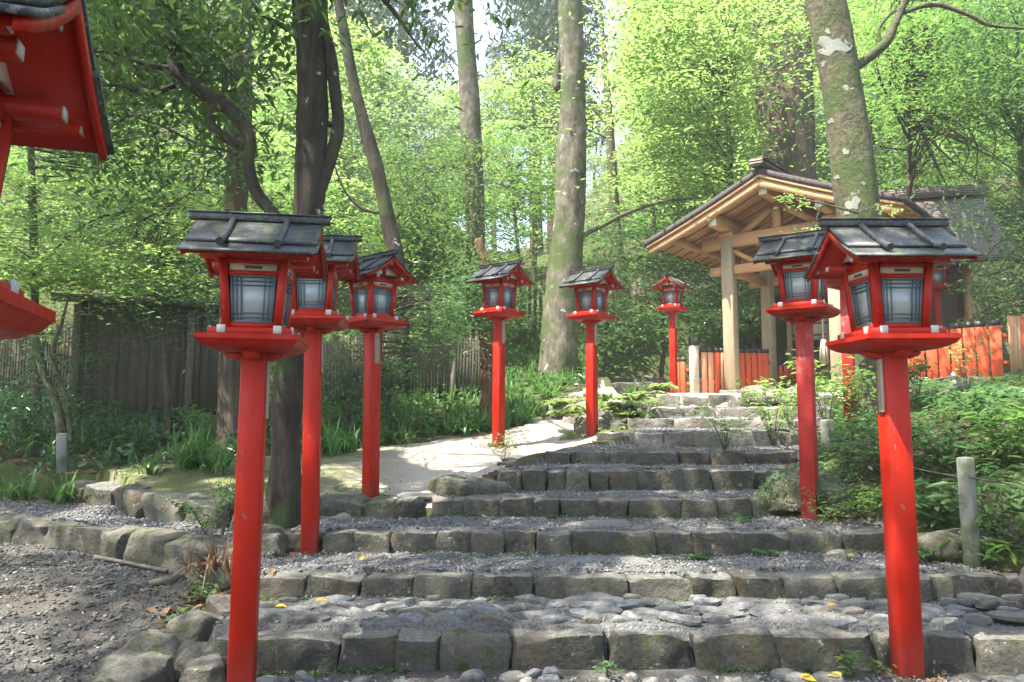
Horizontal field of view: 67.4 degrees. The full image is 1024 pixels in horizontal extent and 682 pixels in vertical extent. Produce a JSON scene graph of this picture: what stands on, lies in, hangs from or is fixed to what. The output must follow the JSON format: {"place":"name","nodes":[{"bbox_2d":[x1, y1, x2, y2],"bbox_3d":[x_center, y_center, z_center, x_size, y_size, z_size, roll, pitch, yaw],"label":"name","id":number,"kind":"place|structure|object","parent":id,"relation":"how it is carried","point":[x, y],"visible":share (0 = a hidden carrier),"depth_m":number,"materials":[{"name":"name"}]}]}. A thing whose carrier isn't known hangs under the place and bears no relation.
{"place":"outdoors","nodes":[
{"label":"outdoors","id":0,"kind":"place"},
{"bbox_2d":[109,380,620,516],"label":"path","id":1,"kind":"structure","parent":0,"point":[415,477],"depth_m":7.38,"materials":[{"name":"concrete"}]},
{"bbox_2d":[146,417,228,469],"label":"strap leaf plant","id":2,"kind":"object","parent":1,"relation":"on","point":[189,451],"visible":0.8,"depth_m":7.21,"materials":[{"name":"green plant"}]},
{"bbox_2d":[300,409,361,454],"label":"strap leaf plant","id":3,"kind":"object","parent":1,"relation":"on","point":[329,445],"visible":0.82,"depth_m":7.93,"materials":[{"name":"green plant"}]},
{"bbox_2d":[338,249,419,498],"bbox_3d":[-1.144,0.340,6.275,0.610,2.122,0.551,-5,-7,41],"label":"post lantern","id":4,"kind":"object","parent":1,"relation":"on","point":[384,275],"visible":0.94,"depth_m":6.23,"materials":[{"name":"red paint"}]},
{"bbox_2d":[426,474,512,496],"bbox_3d":[-0.322,1.173,5.950,0.644,0.291,0.464,2,-6,-17],"label":"boulder","id":5,"kind":"object","parent":1,"relation":"on","point":[448,485],"visible":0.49,"depth_m":5.77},
{"bbox_2d":[465,259,533,446],"bbox_3d":[-0.143,0.181,8.506,0.610,2.122,0.551,-4,-7,39],"label":"post lantern","id":6,"kind":"object","parent":1,"relation":"on","point":[500,281],"visible":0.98,"depth_m":8.46,"materials":[{"name":"red paint"}]},
{"bbox_2d":[558,265,623,436],"bbox_3d":[0.922,0.205,8.890,0.610,2.122,0.551,-5,-8,40],"label":"post lantern","id":7,"kind":"object","parent":1,"relation":"on","point":[592,287],"visible":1,"depth_m":8.85,"materials":[{"name":"red paint"}]},
{"bbox_2d":[221,0,632,251],"label":"sky","id":8,"kind":"structure","parent":0,"point":[480,28],"materials":[{"name":"white"}]},
{"bbox_2d":[0,543,1015,681],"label":"dirt ground","id":9,"kind":"structure","parent":0,"point":[860,674],"depth_m":3.97,"materials":[{"name":"gravel"}]},
{"bbox_2d":[0,0,114,339],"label":"post lantern","id":10,"kind":"object","parent":9,"relation":"on","point":[51,93],"visible":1,"depth_m":1.32,"materials":[{"name":"red paint"}]},
{"bbox_2d":[0,542,229,681],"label":"stony dirt gravel","id":11,"kind":"structure","parent":9,"relation":"on","point":[67,588],"depth_m":4.26,"materials":[{"name":"gravel"}]},
{"bbox_2d":[0,513,232,586],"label":"stone kerb","id":12,"kind":"structure","parent":9,"relation":"on","point":[156,546],"depth_m":5.19,"materials":[{"name":"stone"}]},
{"bbox_2d":[122,528,231,591],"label":"dead fronds","id":13,"kind":"object","parent":12,"relation":"on","point":[214,566],"visible":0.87,"depth_m":4.35,"materials":[{"name":"brown plant"}]},
{"bbox_2d":[92,523,288,681],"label":"border rocks","id":14,"kind":"object","parent":9,"relation":"on","point":[179,650],"visible":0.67,"depth_m":3.46,"materials":[{"name":"stone"}]},
{"bbox_2d":[176,209,331,681],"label":"post lantern","id":15,"kind":"object","parent":9,"relation":"on","point":[258,263],"visible":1,"depth_m":3.25,"materials":[{"name":"red paint"}]},
{"bbox_2d":[211,623,1023,675],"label":"stone step","id":16,"kind":"object","parent":9,"relation":"on","point":[978,650],"visible":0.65,"depth_m":3.48,"materials":[{"name":"stone"}]},
{"bbox_2d":[256,666,1023,681],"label":"cobbled apron","id":17,"kind":"object","parent":9,"relation":"on","point":[551,674],"visible":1,"depth_m":3.31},
{"bbox_2d":[803,218,981,679],"bbox_3d":[1.740,0.488,3.482,0.610,2.122,0.551,0,-5,-2],"label":"post lantern","id":18,"kind":"object","parent":9,"relation":"on","point":[882,268],"visible":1,"depth_m":3.42,"materials":[{"name":"red paint"}]},
{"bbox_2d":[0,31,1023,573],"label":"ground","id":19,"kind":"structure","parent":0,"point":[26,469],"depth_m":14.76,"materials":[{"name":"plant"}]},
{"bbox_2d":[0,394,63,449],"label":"leafy plant","id":20,"kind":"object","parent":19,"relation":"on","point":[11,413],"visible":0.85,"depth_m":8.26,"materials":[{"name":"green plant"}]},
{"bbox_2d":[0,324,71,394],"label":"stick fence","id":21,"kind":"object","parent":19,"relation":"on","point":[14,370],"visible":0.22,"depth_m":11.69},
{"bbox_2d":[0,279,143,443],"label":"crooked shrub tree","id":22,"kind":"object","parent":19,"relation":"on","point":[45,376],"visible":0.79,"depth_m":8.20,"materials":[{"name":"green plant"}]},
{"bbox_2d":[68,411,169,459],"bbox_3d":[-4.000,0.999,8.152,1.035,0.517,0.964,-4,-7,35],"label":"leafy plant","id":23,"kind":"object","parent":19,"relation":"on","point":[117,424],"visible":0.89,"depth_m":8.11,"materials":[{"name":"green plant"}]},
{"bbox_2d":[51,292,219,425],"bbox_3d":[-4.677,0.377,10.289,2.657,1.998,0.302,3,-7,-29],"label":"board fence","id":24,"kind":"object","parent":19,"relation":"on","point":[199,385],"visible":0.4,"depth_m":10.18,"materials":[{"name":"wood"}]},
{"bbox_2d":[56,208,220,442],"bbox_3d":[-3.857,-0.249,9.172,2.827,3.318,2.515,0,-6,0],"label":"shade tree","id":25,"kind":"object","parent":19,"relation":"on","point":[164,345],"visible":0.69,"depth_m":8.98,"materials":[{"name":"green plant"}]},
{"bbox_2d":[34,34,285,292],"bbox_3d":[-9.230,-4.534,21.733,9.697,9.269,7.483,-1,-6,8],"label":"forest tree","id":26,"kind":"object","parent":19,"relation":"on","point":[149,113],"visible":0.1,"depth_m":21.96,"materials":[{"name":"green plant"}]},
{"bbox_2d":[0,370,389,496],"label":"undergrowth","id":27,"kind":"object","parent":19,"relation":"on","point":[97,462],"visible":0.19,"depth_m":8.36,"materials":[{"name":"green plant"}]},
{"bbox_2d":[0,42,407,424],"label":"maple tree","id":28,"kind":"object","parent":19,"relation":"on","point":[57,277],"visible":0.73,"depth_m":9.11,"materials":[{"name":"green plant"}]},
{"bbox_2d":[0,106,463,372],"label":"understory tree","id":29,"kind":"object","parent":19,"relation":"on","point":[139,158],"visible":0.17,"depth_m":14.60,"materials":[{"name":"green plant"}]},
{"bbox_2d":[215,0,252,450],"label":"cedar tree","id":30,"kind":"object","parent":19,"relation":"on","point":[228,391],"visible":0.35,"depth_m":8.52,"materials":[{"name":"brown plant"}]},
{"bbox_2d":[8,0,529,529],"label":"evergreen tree","id":31,"kind":"object","parent":19,"relation":"on","point":[170,38],"visible":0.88,"depth_m":5.93,"materials":[{"name":"green plant"}]},
{"bbox_2d":[189,85,387,252],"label":"forest tree","id":32,"kind":"object","parent":19,"relation":"on","point":[284,107],"visible":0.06,"depth_m":23.82,"materials":[{"name":"green plant"}]},
{"bbox_2d":[206,0,455,268],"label":"forest tree","id":33,"kind":"object","parent":19,"relation":"on","point":[368,46],"visible":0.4,"depth_m":22.19,"materials":[{"name":"green plant"}]},
{"bbox_2d":[272,0,405,234],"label":"forest tree","id":34,"kind":"object","parent":19,"relation":"on","point":[351,4],"visible":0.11,"depth_m":32.85,"materials":[{"name":"plant"}]},
{"bbox_2d":[302,354,429,434],"bbox_3d":[-1.739,0.911,9.230,1.657,1.532,1.851,0,-6,0],"label":"leafy shrub","id":35,"kind":"object","parent":19,"relation":"on","point":[345,393],"visible":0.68,"depth_m":9.14,"materials":[{"name":"green plant"}]},
{"bbox_2d":[284,55,457,245],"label":"forest tree","id":36,"kind":"object","parent":19,"relation":"on","point":[399,73],"visible":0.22,"depth_m":27.45,"materials":[{"name":"green plant"}]},
{"bbox_2d":[334,0,410,401],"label":"leaning tree","id":37,"kind":"object","parent":19,"relation":"on","point":[389,227],"visible":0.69,"depth_m":12.25,"materials":[{"name":"brown plant"}]},
{"bbox_2d":[302,331,479,411],"bbox_3d":[-1.938,0.569,11.964,3.292,1.649,0.124,3,-7,-30],"label":"brush fence","id":38,"kind":"object","parent":19,"relation":"on","point":[457,374],"visible":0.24,"depth_m":12.38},
{"bbox_2d":[356,0,459,226],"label":"forest tree","id":39,"kind":"object","parent":19,"relation":"on","point":[404,36],"visible":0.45,"depth_m":40.60,"materials":[{"name":"plant"}]},
{"bbox_2d":[332,113,511,357],"bbox_3d":[-1.893,-1.657,15.577,3.833,6.416,5.300,0,-6,0],"label":"tree","id":40,"kind":"object","parent":19,"relation":"on","point":[423,247],"visible":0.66,"depth_m":15.37,"materials":[{"name":"green plant"}]},
{"bbox_2d":[321,272,536,439],"bbox_3d":[-1.243,0.434,9.546,3.076,2.765,2.457,0,-6,0],"label":"leafy shrub","id":41,"kind":"object","parent":19,"relation":"on","point":[409,316],"visible":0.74,"depth_m":9.44,"materials":[{"name":"green plant"}]},
{"bbox_2d":[385,61,544,258],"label":"forest tree","id":42,"kind":"object","parent":19,"relation":"on","point":[448,98],"visible":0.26,"depth_m":29.11,"materials":[{"name":"green plant"}]},
{"bbox_2d":[454,0,484,365],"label":"slim pale tree","id":43,"kind":"object","parent":19,"relation":"on","point":[470,115],"visible":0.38,"depth_m":16.41,"materials":[{"name":"grey plant"}]},
{"bbox_2d":[392,237,552,417],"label":"red trunk tree","id":44,"kind":"object","parent":19,"relation":"on","point":[486,383],"visible":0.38,"depth_m":10.89,"materials":[{"name":"brown plant"}]},
{"bbox_2d":[0,266,1010,462],"bbox_3d":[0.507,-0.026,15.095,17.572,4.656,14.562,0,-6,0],"label":"ground cover","id":45,"kind":"object","parent":19,"relation":"on","point":[465,406],"visible":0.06,"depth_m":10.68,"materials":[{"name":"green plant"}]},
{"bbox_2d":[396,117,635,353],"bbox_3d":[0.223,-2.487,19.254,7.944,7.365,6.214,4,-7,-33],"label":"understory tree","id":46,"kind":"object","parent":19,"relation":"on","point":[522,196],"visible":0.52,"depth_m":18.90,"materials":[{"name":"green plant"}]},
{"bbox_2d":[473,0,604,255],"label":"forest tree","id":47,"kind":"object","parent":19,"relation":"on","point":[504,24],"visible":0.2,"depth_m":40.39,"materials":[{"name":"plant"}]},
{"bbox_2d":[442,277,642,346],"bbox_3d":[0.848,-0.794,19.641,5.273,1.890,0.124,1,-6,-11],"label":"slat fence","id":48,"kind":"object","parent":19,"relation":"on","point":[540,304],"visible":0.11,"depth_m":19.68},
{"bbox_2d":[437,31,650,280],"bbox_3d":[0.671,-5.265,28.059,7.063,10.790,7.942,-3,-7,29],"label":"forest tree","id":49,"kind":"object","parent":19,"relation":"on","point":[532,83],"visible":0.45,"depth_m":27.94,"materials":[{"name":"green plant"}]},
{"bbox_2d":[490,0,605,254],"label":"forest tree","id":50,"kind":"object","parent":19,"relation":"on","point":[549,18],"visible":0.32,"depth_m":35.17,"materials":[{"name":"plant"}]},
{"bbox_2d":[513,0,621,157],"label":"forest tree","id":51,"kind":"object","parent":19,"relation":"on","point":[594,26],"visible":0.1,"depth_m":42.27,"materials":[{"name":"plant"}]},
{"bbox_2d":[532,0,633,334],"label":"thin forked tree","id":52,"kind":"object","parent":19,"relation":"on","point":[610,145],"visible":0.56,"depth_m":20.51,"materials":[{"name":"brown plant"}]},
{"bbox_2d":[553,390,645,432],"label":"retaining rocks","id":53,"kind":"object","parent":19,"relation":"on","point":[607,420],"visible":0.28,"depth_m":9.57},
{"bbox_2d":[537,0,701,381],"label":"great tree","id":54,"kind":"object","parent":19,"relation":"on","point":[559,329],"visible":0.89,"depth_m":14.73,"materials":[{"name":"grey plant"}]},
{"bbox_2d":[524,183,757,390],"bbox_3d":[2.509,-0.473,16.759,6.903,6.213,6.175,0,-6,0],"label":"understory tree","id":55,"kind":"object","parent":19,"relation":"on","point":[628,337],"visible":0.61,"depth_m":16.52,"materials":[{"name":"green plant"}]},
{"bbox_2d":[583,36,752,277],"bbox_3d":[5.575,-5.505,28.277,8.360,11.426,9.400,-1,-6,7],"label":"forest tree","id":56,"kind":"object","parent":19,"relation":"on","point":[636,194],"visible":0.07,"depth_m":28.33,"materials":[{"name":"green plant"}]},
{"bbox_2d":[586,91,758,302],"bbox_3d":[5.710,-3.717,25.512,6.485,8.332,8.403,-1,-6,9],"label":"forest tree","id":57,"kind":"object","parent":19,"relation":"on","point":[676,209],"visible":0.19,"depth_m":24.26,"materials":[{"name":"green plant"}]},
{"bbox_2d":[478,0,933,389],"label":"maple tree","id":58,"kind":"object","parent":19,"relation":"on","point":[698,17],"visible":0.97,"depth_m":15.06,"materials":[{"name":"green plant"}]},
{"bbox_2d":[605,0,831,217],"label":"forest tree","id":59,"kind":"object","parent":19,"relation":"on","point":[748,169],"visible":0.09,"depth_m":23.09,"materials":[{"name":"green plant"}]},
{"bbox_2d":[628,394,842,407],"bbox_3d":[3.327,0.913,11.149,3.346,0.324,0.352,0,-6,0],"label":"stone step","id":60,"kind":"object","parent":19,"relation":"on","point":[689,400],"visible":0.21,"depth_m":11.05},
{"bbox_2d":[657,264,825,387],"bbox_3d":[5.981,-0.147,18.875,5.773,3.917,4.767,0,-6,0],"label":"shade bush","id":61,"kind":"object","parent":19,"relation":"on","point":[753,318],"visible":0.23,"depth_m":18.55,"materials":[{"name":"green plant"}]},
{"bbox_2d":[742,0,824,378],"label":"cedar tree","id":62,"kind":"object","parent":19,"relation":"on","point":[798,152],"visible":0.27,"depth_m":18.61,"materials":[{"name":"brown plant"}]},
{"bbox_2d":[775,287,828,378],"bbox_3d":[6.958,0.056,16.586,2.400,2.190,1.900,-3,-6,25],"label":"timber annex","id":63,"kind":"object","parent":19,"relation":"on","point":[817,330],"visible":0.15,"depth_m":16.31,"materials":[{"name":"brown wood"}]},
{"bbox_2d":[769,465,851,515],"bbox_3d":[2.145,1.080,5.520,0.588,0.353,0.474,0,-6,0],"label":"boulder","id":64,"kind":"object","parent":19,"relation":"on","point":[779,509],"visible":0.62,"depth_m":5.40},
{"bbox_2d":[755,461,872,506],"bbox_3d":[2.202,1.024,5.544,0.855,0.309,0.672,0,-6,0],"label":"creeper","id":65,"kind":"object","parent":64,"relation":"on","point":[768,480],"visible":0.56,"depth_m":5.43,"materials":[{"name":"green plant"}]},
{"bbox_2d":[810,225,855,423],"bbox_3d":[3.228,-0.096,7.395,0.610,2.122,0.551,-3,-6,30],"label":"post lantern","id":66,"kind":"object","parent":19,"relation":"on","point":[836,284],"visible":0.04,"depth_m":7.34,"materials":[{"name":"red paint"}]},
{"bbox_2d":[816,351,876,429],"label":"leafy plant","id":67,"kind":"object","parent":19,"relation":"on","point":[852,382],"visible":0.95,"depth_m":6.73,"materials":[{"name":"green plant"}]},
{"bbox_2d":[706,0,1023,277],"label":"maple tree","id":68,"kind":"object","parent":19,"relation":"on","point":[908,76],"visible":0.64,"depth_m":12.24,"materials":[{"name":"green plant"}]},
{"bbox_2d":[818,423,935,479],"bbox_3d":[2.607,0.795,5.533,0.693,0.410,0.883,0,-6,0],"label":"leafy plant","id":69,"kind":"object","parent":19,"relation":"on","point":[871,453],"visible":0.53,"depth_m":5.51,"materials":[{"name":"green plant"}]},
{"bbox_2d":[813,52,971,190],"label":"forest tree","id":70,"kind":"object","parent":19,"relation":"on","point":[819,113],"visible":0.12,"depth_m":21.99,"materials":[{"name":"green plant"}]},
{"bbox_2d":[805,0,1023,414],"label":"lichen tree","id":71,"kind":"object","parent":19,"relation":"on","point":[840,65],"visible":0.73,"depth_m":8.04,"materials":[{"name":"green plant"}]},
{"bbox_2d":[818,183,1020,376],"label":"shrine hall","id":72,"kind":"structure","parent":19,"relation":"on","point":[928,199],"depth_m":15.17,"materials":[{"name":"grey wood"}]},
{"bbox_2d":[815,0,1023,189],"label":"forest tree","id":73,"kind":"object","parent":19,"relation":"on","point":[953,155],"visible":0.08,"depth_m":22.16,"materials":[{"name":"green plant"}]},
{"bbox_2d":[817,369,1023,561],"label":"bank plants","id":74,"kind":"object","parent":19,"relation":"on","point":[863,423],"visible":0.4,"depth_m":6.05,"materials":[{"name":"green plant"}]},
{"bbox_2d":[914,477,982,531],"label":"leafy plant","id":75,"kind":"object","parent":19,"relation":"on","point":[924,501],"visible":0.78,"depth_m":4.81,"materials":[{"name":"green plant"}]},
{"bbox_2d":[910,375,987,383],"bbox_3d":[6.904,0.711,10.723,4.238,0.542,0.442,-1,-6,6],"label":"stone ledge","id":76,"kind":"object","parent":19,"relation":"on","point":[955,377],"visible":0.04,"depth_m":10.73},
{"bbox_2d":[908,320,1009,379],"bbox_3d":[6.390,0.168,11.084,1.382,0.869,0.084,-4,-7,33],"label":"picket fence","id":77,"kind":"object","parent":76,"relation":"on","point":[997,363],"visible":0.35,"depth_m":10.94,"materials":[{"name":"paint"}]},
{"bbox_2d":[1007,316,1023,376],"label":"split bamboo gate","id":78,"kind":"structure","parent":76,"relation":"on","point":[1015,324],"depth_m":10.66,"materials":[{"name":"paint"}]},
{"bbox_2d":[917,528,995,563],"bbox_3d":[2.719,1.248,4.647,0.570,0.222,0.293,0,-6,0],"label":"boulder","id":79,"kind":"object","parent":19,"relation":"on","point":[949,550],"visible":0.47,"depth_m":4.55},
{"bbox_2d":[895,0,1023,347],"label":"broadleaf tree","id":80,"kind":"object","parent":19,"relation":"on","point":[1016,128],"visible":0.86,"depth_m":10.26,"materials":[{"name":"green plant"}]},
{"bbox_2d":[911,420,1012,477],"bbox_3d":[3.057,0.762,5.367,0.823,0.412,0.584,0,-6,0],"label":"leafy plant","id":81,"kind":"object","parent":19,"relation":"on","point":[945,441],"visible":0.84,"depth_m":5.33,"materials":[{"name":"green plant"}]},
{"bbox_2d":[956,457,980,567],"bbox_3d":[2.659,1.020,4.468,0.072,0.683,0.072,-1,-3,-20],"label":"concrete stake","id":82,"kind":"object","parent":19,"relation":"on","point":[968,508],"visible":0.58,"depth_m":4.44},
{"bbox_2d":[917,379,1023,424],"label":"leafy plant","id":83,"kind":"object","parent":19,"relation":"on","point":[967,397],"visible":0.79,"depth_m":6.12,"materials":[{"name":"green plant"}]},
{"bbox_2d":[925,455,1023,551],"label":"leafy plant","id":84,"kind":"object","parent":19,"relation":"on","point":[1003,489],"visible":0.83,"depth_m":4.49,"materials":[{"name":"green plant"}]},
{"bbox_2d":[943,394,1023,461],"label":"leafy plant","id":85,"kind":"object","parent":19,"relation":"on","point":[1004,417],"visible":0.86,"depth_m":5.26,"materials":[{"name":"green plant"}]},
{"bbox_2d":[0,405,1023,670],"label":"gravel terraces","id":86,"kind":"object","parent":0,"point":[342,627],"visible":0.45,"depth_m":4.41,"materials":[{"name":"gravel"}]},
{"bbox_2d":[0,497,321,567],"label":"terrace gravel","id":87,"kind":"structure","parent":86,"relation":"on","point":[95,516],"depth_m":6.12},
{"bbox_2d":[59,479,269,530],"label":"stone kerb","id":88,"kind":"structure","parent":86,"relation":"on","point":[137,501],"depth_m":6.13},
{"bbox_2d":[290,235,362,554],"bbox_3d":[-1.282,0.360,4.936,0.610,2.122,0.551,0,-6,-7],"label":"post lantern","id":89,"kind":"object","parent":86,"relation":"on","point":[316,317],"visible":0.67,"depth_m":4.88,"materials":[{"name":"red paint"}]},
{"bbox_2d":[320,493,425,519],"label":"stone kerb","id":90,"kind":"structure","parent":86,"relation":"on","point":[352,505],"depth_m":5.67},
{"bbox_2d":[0,402,1023,629],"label":"leaf litter","id":91,"kind":"object","parent":86,"relation":"on","point":[196,601],"visible":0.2,"depth_m":5.49,"materials":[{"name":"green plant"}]},
{"bbox_2d":[283,525,884,555],"bbox_3d":[0.460,1.328,4.938,3.857,0.264,0.372,0,-6,0],"label":"stone step","id":92,"kind":"object","parent":86,"relation":"on","point":[675,541],"visible":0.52,"depth_m":4.83,"materials":[{"name":"stone"}]},
{"bbox_2d":[256,416,942,677],"bbox_3d":[1.008,1.224,6.597,4.156,1.196,6.946,-1,-6,7],"label":"joint moss","id":93,"kind":"object","parent":86,"relation":"on","point":[356,671],"visible":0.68,"depth_m":4.74,"materials":[{"name":"green plant"}]},
{"bbox_2d":[431,494,786,518],"bbox_3d":[0.710,1.258,5.652,2.636,0.248,0.279,0,-6,0],"label":"stone step","id":94,"kind":"object","parent":86,"relation":"on","point":[525,505],"visible":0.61,"depth_m":5.55,"materials":[{"name":"stone"}]},
{"bbox_2d":[215,427,1013,625],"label":"gravel","id":95,"kind":"structure","parent":86,"relation":"on","point":[855,558],"depth_m":4.72,"materials":[{"name":"gravel"}]},
{"bbox_2d":[497,467,783,491],"bbox_3d":[1.101,1.164,6.202,2.449,0.277,0.329,0,-6,0],"label":"stone step","id":96,"kind":"object","parent":86,"relation":"on","point":[619,478],"visible":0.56,"depth_m":6.10,"materials":[{"name":"stone"}]},
{"bbox_2d":[259,568,1022,602],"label":"stone step","id":97,"kind":"object","parent":86,"relation":"on","point":[869,583],"visible":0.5,"depth_m":4.16,"materials":[{"name":"stone"}]},
{"bbox_2d":[259,591,1023,629],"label":"cobbled tread","id":98,"kind":"object","parent":86,"relation":"on","point":[588,607],"visible":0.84,"depth_m":3.85,"materials":[{"name":"stone"}]},
{"bbox_2d":[545,448,797,465],"bbox_3d":[1.409,1.078,6.838,2.247,0.244,0.317,0,-6,-2],"label":"stone step","id":99,"kind":"object","parent":86,"relation":"on","point":[731,457],"visible":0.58,"depth_m":6.72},
{"bbox_2d":[597,430,820,447],"bbox_3d":[1.991,1.027,7.727,2.290,0.267,0.376,0,-6,0],"label":"stone step","id":100,"kind":"object","parent":86,"relation":"on","point":[757,438],"visible":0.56,"depth_m":7.61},
{"bbox_2d":[626,417,819,428],"bbox_3d":[2.444,1.001,8.917,2.237,0.237,0.340,0,-6,0],"label":"stone step","id":101,"kind":"object","parent":86,"relation":"on","point":[641,423],"visible":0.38,"depth_m":8.81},
{"bbox_2d":[650,406,832,416],"bbox_3d":[2.985,0.971,9.954,2.407,0.263,0.312,0,-6,-1],"label":"stone step","id":102,"kind":"object","parent":86,"relation":"on","point":[662,411],"visible":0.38,"depth_m":9.82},
{"bbox_2d":[731,376,797,445],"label":"leafy plant","id":103,"kind":"object","parent":86,"relation":"on","point":[781,407],"visible":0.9,"depth_m":7.53,"materials":[{"name":"green plant"}]},
{"bbox_2d":[752,228,840,520],"bbox_3d":[2.074,0.275,5.420,0.610,2.122,0.551,-4,-7,35],"label":"post lantern","id":104,"kind":"object","parent":86,"relation":"on","point":[803,306],"visible":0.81,"depth_m":5.38,"materials":[{"name":"red paint"}]},
{"bbox_2d":[670,392,842,406],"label":"platform ground","id":105,"kind":"structure","parent":0,"point":[703,395],"depth_m":11.10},
{"bbox_2d":[651,272,692,392],"bbox_3d":[2.718,-0.062,12.957,0.551,2.122,0.610,-3,-6,34],"label":"post lantern","id":106,"kind":"object","parent":105,"relation":"on","point":[671,287],"visible":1,"depth_m":12.90,"materials":[{"name":"red paint"}]},
{"bbox_2d":[688,338,770,392],"bbox_3d":[3.792,0.471,13.229,1.797,0.975,0.120,3,-6,-26],"label":"picket fence","id":107,"kind":"object","parent":105,"relation":"on","point":[716,369],"visible":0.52,"depth_m":13.06,"materials":[{"name":"red wood"}]},
{"bbox_2d":[644,156,956,392],"bbox_3d":[4.946,-0.892,13.213,4.240,3.805,3.285,-5,-8,41],"label":"gabled shelter","id":108,"kind":"object","parent":105,"relation":"on","point":[742,215],"visible":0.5,"depth_m":13.00,"materials":[{"name":"brown wood"}]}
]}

